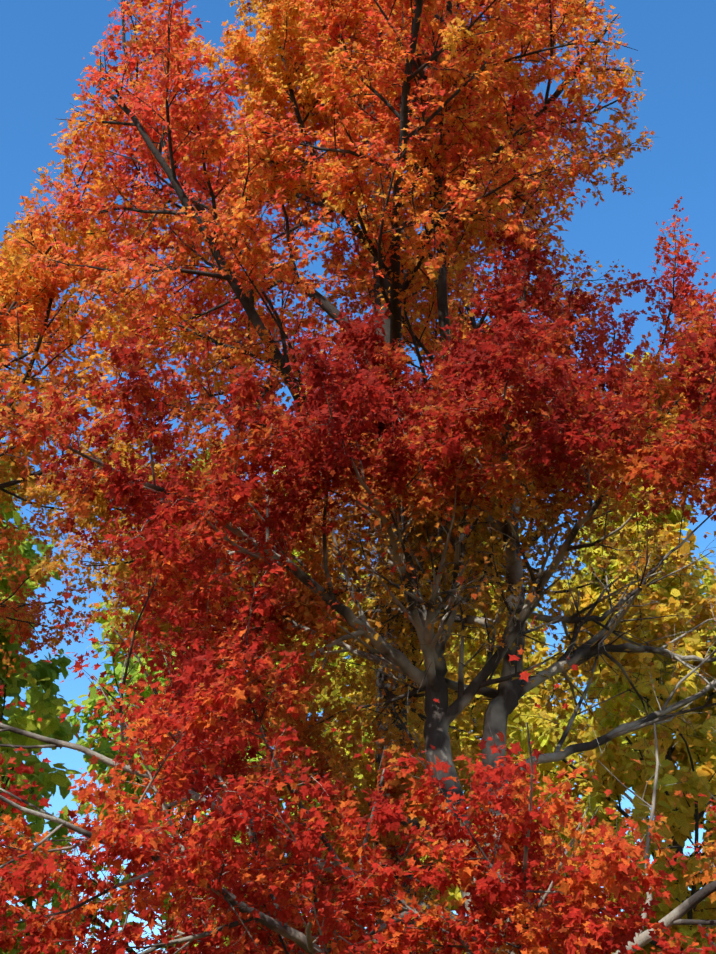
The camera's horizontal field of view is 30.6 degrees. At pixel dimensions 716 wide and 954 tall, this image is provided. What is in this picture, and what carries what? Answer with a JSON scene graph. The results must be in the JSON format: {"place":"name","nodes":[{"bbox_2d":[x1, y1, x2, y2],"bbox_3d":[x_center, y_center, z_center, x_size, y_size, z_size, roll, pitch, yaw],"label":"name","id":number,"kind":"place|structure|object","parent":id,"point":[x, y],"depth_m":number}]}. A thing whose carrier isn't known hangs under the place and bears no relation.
{"place":"outdoors","nodes":[
{"label":"outdoors","id":0,"kind":"place"},
{"bbox_2d":[0,438,85,953],"bbox_3d":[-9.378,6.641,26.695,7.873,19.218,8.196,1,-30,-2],"label":"tree","id":1,"kind":"object","parent":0,"point":[52,708],"depth_m":26.31},
{"bbox_2d":[0,0,231,677],"bbox_3d":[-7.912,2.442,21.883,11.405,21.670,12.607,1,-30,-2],"label":"tree","id":2,"kind":"object","parent":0,"point":[54,283],"depth_m":21.51},
{"bbox_2d":[2,439,373,953],"bbox_3d":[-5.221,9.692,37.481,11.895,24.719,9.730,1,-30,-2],"label":"tree","id":3,"kind":"object","parent":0,"point":[105,745],"depth_m":35.81},
{"bbox_2d":[181,465,452,952],"bbox_3d":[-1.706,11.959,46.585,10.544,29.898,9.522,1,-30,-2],"label":"tree","id":4,"kind":"object","parent":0,"point":[335,733],"depth_m":46.83},
{"bbox_2d":[0,205,715,953],"bbox_3d":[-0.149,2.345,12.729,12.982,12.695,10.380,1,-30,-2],"label":"tree","id":5,"kind":"object","parent":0,"point":[202,683],"depth_m":11.23},
{"bbox_2d":[0,0,715,953],"bbox_3d":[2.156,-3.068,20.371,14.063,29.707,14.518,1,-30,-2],"label":"tree","id":6,"kind":"object","parent":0,"point":[326,54],"depth_m":16.98},
{"bbox_2d":[0,0,715,953],"label":"sky","id":7,"kind":"structure","parent":0,"point":[44,44]},
{"bbox_2d":[291,519,602,953],"bbox_3d":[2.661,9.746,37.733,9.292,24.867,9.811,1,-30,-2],"label":"tree","id":8,"kind":"object","parent":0,"point":[455,893],"depth_m":38.83},
{"bbox_2d":[412,517,624,952],"bbox_3d":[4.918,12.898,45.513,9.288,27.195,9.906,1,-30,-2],"label":"tree","id":9,"kind":"object","parent":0,"point":[537,658],"depth_m":46.95},
{"bbox_2d":[462,510,715,953],"bbox_3d":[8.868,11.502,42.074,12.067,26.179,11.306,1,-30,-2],"label":"tree","id":10,"kind":"object","parent":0,"point":[604,669],"depth_m":43.94},
{"bbox_2d":[464,352,715,953],"bbox_3d":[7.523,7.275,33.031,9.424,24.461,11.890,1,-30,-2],"label":"tree","id":11,"kind":"object","parent":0,"point":[705,770],"depth_m":32.50},
{"bbox_2d":[592,261,715,503],"bbox_3d":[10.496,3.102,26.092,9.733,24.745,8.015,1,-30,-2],"label":"tree","id":12,"kind":"object","parent":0,"point":[675,349],"depth_m":27.89}
]}

